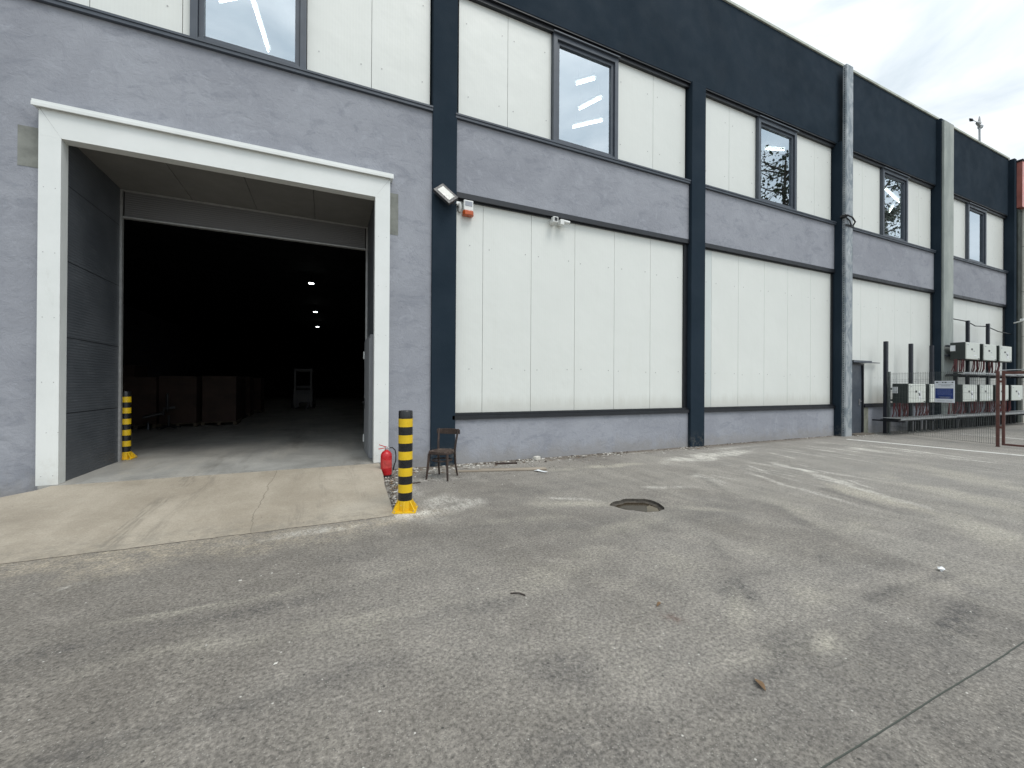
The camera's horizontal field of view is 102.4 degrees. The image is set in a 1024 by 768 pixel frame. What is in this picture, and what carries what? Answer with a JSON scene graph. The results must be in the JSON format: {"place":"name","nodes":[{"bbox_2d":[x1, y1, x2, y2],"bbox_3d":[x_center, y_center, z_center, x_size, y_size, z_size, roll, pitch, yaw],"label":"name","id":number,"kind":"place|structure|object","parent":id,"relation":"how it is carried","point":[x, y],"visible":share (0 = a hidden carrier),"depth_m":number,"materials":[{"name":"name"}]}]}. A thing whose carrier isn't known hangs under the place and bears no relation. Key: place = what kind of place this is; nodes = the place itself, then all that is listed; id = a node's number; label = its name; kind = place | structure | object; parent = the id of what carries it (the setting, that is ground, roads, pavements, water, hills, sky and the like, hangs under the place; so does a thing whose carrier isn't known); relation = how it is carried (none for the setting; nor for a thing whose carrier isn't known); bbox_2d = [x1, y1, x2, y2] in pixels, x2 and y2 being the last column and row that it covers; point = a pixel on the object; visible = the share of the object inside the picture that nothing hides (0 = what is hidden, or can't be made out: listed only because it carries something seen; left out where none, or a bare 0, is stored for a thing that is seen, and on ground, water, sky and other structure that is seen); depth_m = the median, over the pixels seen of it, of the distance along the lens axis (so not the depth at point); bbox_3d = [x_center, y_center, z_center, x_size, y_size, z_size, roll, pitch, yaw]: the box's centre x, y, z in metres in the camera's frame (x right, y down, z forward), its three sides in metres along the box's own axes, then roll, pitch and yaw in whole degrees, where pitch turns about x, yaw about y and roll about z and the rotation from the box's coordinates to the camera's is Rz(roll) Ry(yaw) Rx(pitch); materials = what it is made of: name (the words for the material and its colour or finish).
{"place":"outdoors","nodes":[
{"label":"outdoors","id":0,"kind":"place"},
{"bbox_2d":[37,396,380,489],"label":"hall floor","id":1,"kind":"structure","parent":0,"point":[279,433],"depth_m":9.60,"materials":[{"name":"concrete"}]},
{"bbox_2d":[122,391,137,459],"bbox_3d":[-7.267,0.770,7.733,0.290,1.270,0.290,0,0,-24],"label":"bollard","id":2,"kind":"object","parent":1,"relation":"on","point":[128,453],"visible":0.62,"depth_m":7.68,"materials":[{"name":"black paint"}]},
{"bbox_2d":[123,376,158,428],"bbox_3d":[-11.842,0.573,13.193,1.000,1.600,1.200,0,0,-28],"label":"pallet load","id":3,"kind":"object","parent":1,"relation":"on","point":[145,395],"visible":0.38,"depth_m":12.76,"materials":[{"name":"brown cardboard"}]},
{"bbox_2d":[142,393,180,428],"bbox_3d":[-10.578,0.813,12.458,0.894,1.069,0.616,0,0,-39],"label":"office chair","id":4,"kind":"object","parent":1,"relation":"on","point":[167,407],"visible":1,"depth_m":12.37,"materials":[{"name":"black plastic"}]},
{"bbox_2d":[158,376,201,426],"bbox_3d":[-11.013,0.559,13.787,1.020,1.640,1.200,0,0,-25],"label":"pallet load","id":5,"kind":"object","parent":1,"relation":"on","point":[185,396],"visible":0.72,"depth_m":13.31,"materials":[{"name":"brown cardboard"}]},
{"bbox_2d":[201,376,240,425],"bbox_3d":[-10.159,0.556,14.447,1.000,1.660,1.200,0,0,-27],"label":"pallet load","id":6,"kind":"object","parent":1,"relation":"on","point":[221,400],"visible":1,"depth_m":13.96,"materials":[{"name":"brown cardboard"}]},
{"bbox_2d":[241,377,253,415],"bbox_3d":[-12.093,0.534,18.238,1.000,1.700,1.200,0,0,-26],"label":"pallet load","id":7,"kind":"object","parent":1,"relation":"on","point":[249,396],"visible":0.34,"depth_m":17.92,"materials":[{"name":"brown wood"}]},
{"bbox_2d":[291,368,315,407],"bbox_3d":[-12.426,0.242,24.562,1.240,2.346,3.400,0,0,-24],"label":"forklift","id":8,"kind":"object","parent":1,"relation":"on","point":[303,393],"visible":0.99,"depth_m":24.14,"materials":[{"name":"black metal"}]},
{"bbox_2d":[0,423,1023,767],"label":"yard ground","id":9,"kind":"structure","parent":0,"point":[846,627],"depth_m":2.73,"materials":[{"name":"grey asphalt"}]},
{"bbox_2d":[0,463,393,563],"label":"ramp","id":10,"kind":"structure","parent":9,"relation":"on","point":[60,521],"depth_m":5.04,"materials":[{"name":"concrete"}]},
{"bbox_2d":[379,444,396,477],"bbox_3d":[-2.155,1.320,7.129,0.256,0.571,0.204,0,0,2],"label":"fire extinguisher","id":11,"kind":"object","parent":9,"relation":"on","point":[386,462],"visible":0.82,"depth_m":7.06,"materials":[{"name":"red metal"}]},
{"bbox_2d":[392,410,417,513],"bbox_3d":[-1.355,0.970,5.237,0.290,1.270,0.290,0,0,-7],"label":"bollard","id":12,"kind":"object","parent":9,"relation":"on","point":[405,503],"visible":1,"depth_m":5.16,"materials":[{"name":"yellow metal"}]},
{"bbox_2d":[425,428,459,480],"bbox_3d":[-1.188,1.201,7.117,0.430,0.829,0.518,0,0,15],"label":"wooden chair","id":13,"kind":"object","parent":9,"relation":"on","point":[438,451],"visible":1,"depth_m":7.18,"materials":[{"name":"brown wood"}]},
{"bbox_2d":[455,470,480,471],"bbox_3d":[-0.811,1.597,7.568,0.481,0.030,0.070,0,0,-7],"label":"plank","id":14,"kind":"object","parent":9,"relation":"on","point":[468,470],"visible":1,"depth_m":7.54,"materials":[{"name":"brown wood"}]},
{"bbox_2d":[495,462,516,463],"bbox_3d":[-0.119,1.600,8.331,0.446,0.030,0.050,0,0,-9],"label":"stick","id":15,"kind":"object","parent":9,"relation":"on","point":[505,462],"visible":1,"depth_m":8.32,"materials":[{"name":"brown wood"}]},
{"bbox_2d":[8,445,1007,733],"bbox_3d":[2.208,1.623,4.778,19.914,0.010,6.078,0,0,-24],"label":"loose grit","id":16,"kind":"object","parent":9,"relation":"on","point":[586,643],"visible":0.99,"depth_m":3.04,"materials":[{"name":"stone"}]},
{"bbox_2d":[0,0,1021,496],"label":"warehouse building","id":17,"kind":"structure","parent":9,"relation":"on","point":[200,186],"depth_m":9.33,"materials":[{"name":"metal"}]},
{"bbox_2d":[125,192,364,247],"bbox_3d":[-5.185,-3.284,8.388,4.140,0.488,0.060,0,0,-24],"label":"sectional door","id":18,"kind":"structure","parent":17,"relation":"in","point":[137,205],"depth_m":8.24,"materials":[{"name":"grey metal"}]},
{"bbox_2d":[190,0,306,68],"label":"window","id":19,"kind":"structure","parent":17,"relation":"in","point":[276,30],"depth_m":6.93,"materials":[{"name":"clear glass"}]},
{"bbox_2d":[362,334,372,457],"bbox_3d":[-2.996,0.238,8.490,0.129,2.388,1.260,0,0,-24],"label":"side door","id":20,"kind":"structure","parent":17,"relation":"in","point":[368,356],"depth_m":8.05,"materials":[{"name":"grey metal"}]},
{"bbox_2d":[433,183,457,205],"bbox_3d":[-1.286,-3.687,8.026,0.512,0.476,0.262,0,0,-24],"label":"floodlight","id":21,"kind":"object","parent":17,"relation":"attached to","point":[445,194],"visible":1,"depth_m":7.97,"materials":[{"name":"black plastic"}]},
{"bbox_2d":[456,201,461,211],"bbox_3d":[-1.086,-3.586,8.304,0.102,0.192,0.201,0,0,29],"label":"conduit elbow","id":22,"kind":"object","parent":17,"relation":"attached to","point":[458,203],"visible":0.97,"depth_m":8.30,"materials":[{"name":"white plastic"}]},
{"bbox_2d":[462,200,473,217],"bbox_3d":[-0.894,-3.571,8.381,0.230,0.305,0.140,0,0,-24],"label":"alarm siren","id":23,"kind":"object","parent":17,"relation":"attached to","point":[467,208],"visible":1,"depth_m":8.33,"materials":[{"name":"white plastic"}]},
{"bbox_2d":[549,216,557,225],"bbox_3d":[0.928,-3.629,9.169,0.130,0.134,0.214,0,0,-24],"label":"security camera","id":24,"kind":"object","parent":17,"relation":"attached to","point":[553,220],"visible":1,"depth_m":9.09,"materials":[{"name":"white plastic"}]},
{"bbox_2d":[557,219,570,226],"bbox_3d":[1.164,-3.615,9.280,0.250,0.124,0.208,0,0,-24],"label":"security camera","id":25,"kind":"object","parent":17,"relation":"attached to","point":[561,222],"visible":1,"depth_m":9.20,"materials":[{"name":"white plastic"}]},
{"bbox_2d":[551,29,620,158],"bbox_3d":[1.719,-6.624,9.606,1.830,2.476,0.230,0,0,-24],"label":"window","id":26,"kind":"structure","parent":17,"relation":"in","point":[584,75],"depth_m":9.60,"materials":[{"name":"clear glass"}]},
{"bbox_2d":[755,115,798,209],"bbox_3d":[7.983,-6.579,12.439,1.820,2.476,0.230,0,0,-24],"label":"window","id":27,"kind":"structure","parent":17,"relation":"in","point":[775,142],"depth_m":12.45,"materials":[{"name":"clear glass"}]},
{"bbox_2d":[840,214,855,227],"bbox_3d":[10.944,-5.305,13.357,0.564,0.373,0.216,0,0,-13],"label":"cable clamp","id":28,"kind":"object","parent":17,"relation":"attached to","point":[848,219],"visible":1,"depth_m":13.34,"materials":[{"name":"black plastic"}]},
{"bbox_2d":[852,360,875,432],"bbox_3d":[12.163,0.472,14.209,2.020,2.520,0.310,0,0,-24],"label":"service door","id":29,"kind":"structure","parent":17,"relation":"in","point":[857,365],"depth_m":14.18,"materials":[{"name":"metal"}]},
{"bbox_2d":[880,167,909,241],"bbox_3d":[14.087,-6.534,15.199,1.780,2.476,0.230,0,0,-24],"label":"window","id":30,"kind":"structure","parent":17,"relation":"in","point":[893,184],"depth_m":15.25,"materials":[{"name":"clear glass"}]},
{"bbox_2d":[872,410,1023,422],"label":"cable tray","id":31,"kind":"object","parent":17,"relation":"attached to","point":[959,416],"visible":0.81,"depth_m":15.20,"materials":[{"name":"black paint"}]},
{"bbox_2d":[908,415,1015,431],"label":"cable drops","id":32,"kind":"object","parent":31,"relation":"hanging from","point":[963,422],"visible":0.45,"depth_m":16.58,"materials":[{"name":"black rubber"}]},
{"bbox_2d":[965,202,987,264],"bbox_3d":[20.242,-6.489,17.983,1.810,2.476,0.230,0,0,-24],"label":"window","id":33,"kind":"structure","parent":17,"relation":"in","point":[975,215],"depth_m":18.04,"materials":[{"name":"clear glass"}]},
{"bbox_2d":[969,116,983,140],"bbox_3d":[22.661,-11.619,20.124,1.389,3.122,0.220,0,0,-24],"label":"roof mast","id":34,"kind":"object","parent":17,"relation":"on","point":[979,125],"visible":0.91,"depth_m":20.25,"materials":[{"name":"metal"}]},
{"bbox_2d":[946,372,1023,377],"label":"cable tray","id":35,"kind":"object","parent":17,"relation":"attached to","point":[972,374],"visible":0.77,"depth_m":16.35,"materials":[{"name":"black paint"}]},
{"bbox_2d":[479,467,546,471],"bbox_3d":[0.014,1.603,7.733,1.272,0.028,0.150,0,0,-8],"label":"plank","id":36,"kind":"object","parent":9,"relation":"on","point":[511,469],"visible":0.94,"depth_m":7.70,"materials":[{"name":"wood"}]},
{"bbox_2d":[533,456,540,460],"bbox_3d":[0.530,1.584,8.801,0.150,0.085,0.100,0,0,-42],"label":"concrete lump","id":37,"kind":"object","parent":9,"relation":"on","point":[535,458],"visible":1,"depth_m":8.76,"materials":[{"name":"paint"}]},
{"bbox_2d":[610,499,663,511],"bbox_3d":[1.682,1.703,5.513,0.693,0.163,0.632,0,0,-24],"label":"pothole","id":38,"kind":"object","parent":9,"relation":"in","point":[644,505],"visible":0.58,"depth_m":5.66,"materials":[{"name":"asphalt"}]},
{"bbox_2d":[384,430,938,507],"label":"rubble litter","id":39,"kind":"object","parent":9,"relation":"on","point":[415,471],"visible":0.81,"depth_m":8.17,"materials":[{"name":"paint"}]},
{"bbox_2d":[754,678,765,690],"bbox_3d":[1.325,1.600,2.201,0.034,0.018,0.085,0,0,-3],"label":"dead leaf","id":40,"kind":"object","parent":9,"relation":"on","point":[761,683],"visible":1,"depth_m":2.19,"materials":[{"name":"brown plant"}]},
{"bbox_2d":[883,341,933,433],"bbox_3d":[14.561,0.128,14.992,3.510,3.200,0.180,0,0,-24],"label":"mounting rack","id":41,"kind":"object","parent":9,"relation":"on","point":[910,358],"visible":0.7,"depth_m":14.97,"materials":[{"name":"black metal"}]},
{"bbox_2d":[892,384,924,416],"bbox_3d":[13.529,0.554,14.165,1.647,1.129,0.476,0,0,-24],"label":"solar inverter","id":42,"kind":"object","parent":41,"relation":"attached to","point":[906,394],"visible":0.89,"depth_m":14.00,"materials":[{"name":"white plastic"}]},
{"bbox_2d":[915,384,936,415],"bbox_3d":[14.855,0.565,14.765,1.634,1.131,0.475,0,0,-24],"label":"solar inverter","id":43,"kind":"object","parent":41,"relation":"attached to","point":[928,392],"visible":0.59,"depth_m":14.48,"materials":[{"name":"white plastic"}]},
{"bbox_2d":[847,439,1023,455],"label":"parking line","id":44,"kind":"object","parent":9,"relation":"on","point":[939,447],"visible":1,"depth_m":10.91,"materials":[{"name":"white paint"}]},
{"bbox_2d":[887,370,995,443],"bbox_3d":[13.138,0.644,12.777,0.060,2.140,2.942,0,0,-5],"label":"fence","id":45,"kind":"object","parent":9,"relation":"on","point":[889,391],"visible":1,"depth_m":13.06,"materials":[{"name":"metal"}]},
{"bbox_2d":[935,381,954,402],"bbox_3d":[13.145,0.233,12.523,0.014,0.660,0.535,0,0,-5],"label":"information sign","id":46,"kind":"object","parent":45,"relation":"attached to","point":[944,391],"visible":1,"depth_m":12.49,"materials":[{"name":"plastic"}]},
{"bbox_2d":[945,320,1006,427],"bbox_3d":[19.671,-0.414,17.303,6.900,4.360,0.180,0,0,-24],"label":"mounting rack","id":47,"kind":"object","parent":9,"relation":"on","point":[967,339],"visible":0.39,"depth_m":16.89,"materials":[{"name":"black metal"}]},
{"bbox_2d":[948,384,976,413],"bbox_3d":[17.131,0.581,15.794,1.680,1.129,0.476,0,0,-24],"label":"solar inverter","id":48,"kind":"object","parent":47,"relation":"attached to","point":[967,391],"visible":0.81,"depth_m":15.60,"materials":[{"name":"white plastic"}]},
{"bbox_2d":[950,342,979,371],"bbox_3d":[17.339,-1.027,15.888,1.704,1.130,0.475,0,0,-24],"label":"solar inverter","id":49,"kind":"object","parent":47,"relation":"attached to","point":[962,352],"visible":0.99,"depth_m":15.75,"materials":[{"name":"white metal"}]},
{"bbox_2d":[965,385,992,412],"bbox_3d":[18.448,0.591,16.390,1.668,1.130,0.475,0,0,-24],"label":"solar inverter","id":50,"kind":"object","parent":47,"relation":"attached to","point":[983,390],"visible":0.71,"depth_m":16.19,"materials":[{"name":"white metal"}]},
{"bbox_2d":[953,318,1009,333],"bbox_3d":[20.327,-2.489,17.764,6.054,0.355,0.220,0,0,-24],"label":"hanging wire","id":51,"kind":"object","parent":47,"relation":"hanging from","point":[981,326],"visible":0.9,"depth_m":17.55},
{"bbox_2d":[971,344,995,372],"bbox_3d":[18.717,-1.016,16.512,1.719,1.133,0.475,0,0,-24],"label":"solar inverter","id":52,"kind":"object","parent":47,"relation":"attached to","point":[987,352],"visible":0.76,"depth_m":16.34,"materials":[{"name":"white metal"}]},
{"bbox_2d":[980,385,1007,411],"bbox_3d":[19.772,0.600,16.989,1.762,1.128,0.475,0,0,-24],"label":"solar inverter","id":53,"kind":"object","parent":47,"relation":"attached to","point":[994,396],"visible":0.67,"depth_m":16.80,"materials":[{"name":"white metal"}]},
{"bbox_2d":[988,346,1011,372],"bbox_3d":[20.116,-1.006,17.143,1.649,1.132,0.476,0,0,-24],"label":"solar inverter","id":54,"kind":"object","parent":47,"relation":"attached to","point":[1003,354],"visible":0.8,"depth_m":16.93,"materials":[{"name":"white plastic"}]},
{"bbox_2d":[1000,385,1022,411],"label":"solar inverter","id":55,"kind":"object","parent":47,"relation":"attached to","point":[1015,392],"visible":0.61,"depth_m":17.42,"materials":[{"name":"white plastic"}]},
{"bbox_2d":[995,369,1023,446],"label":"steel gate","id":56,"kind":"structure","parent":9,"relation":"on","point":[998,404],"depth_m":11.16,"materials":[{"name":"brown metal"}]},
{"bbox_2d":[731,0,1023,159],"label":"sky","id":57,"kind":"structure","parent":0,"point":[958,61],"materials":[{"name":"white"}]},
{"bbox_2d":[1016,159,1023,422],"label":"neighbouring building","id":58,"kind":"structure","parent":0,"point":[1020,184],"depth_m":19.15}
]}

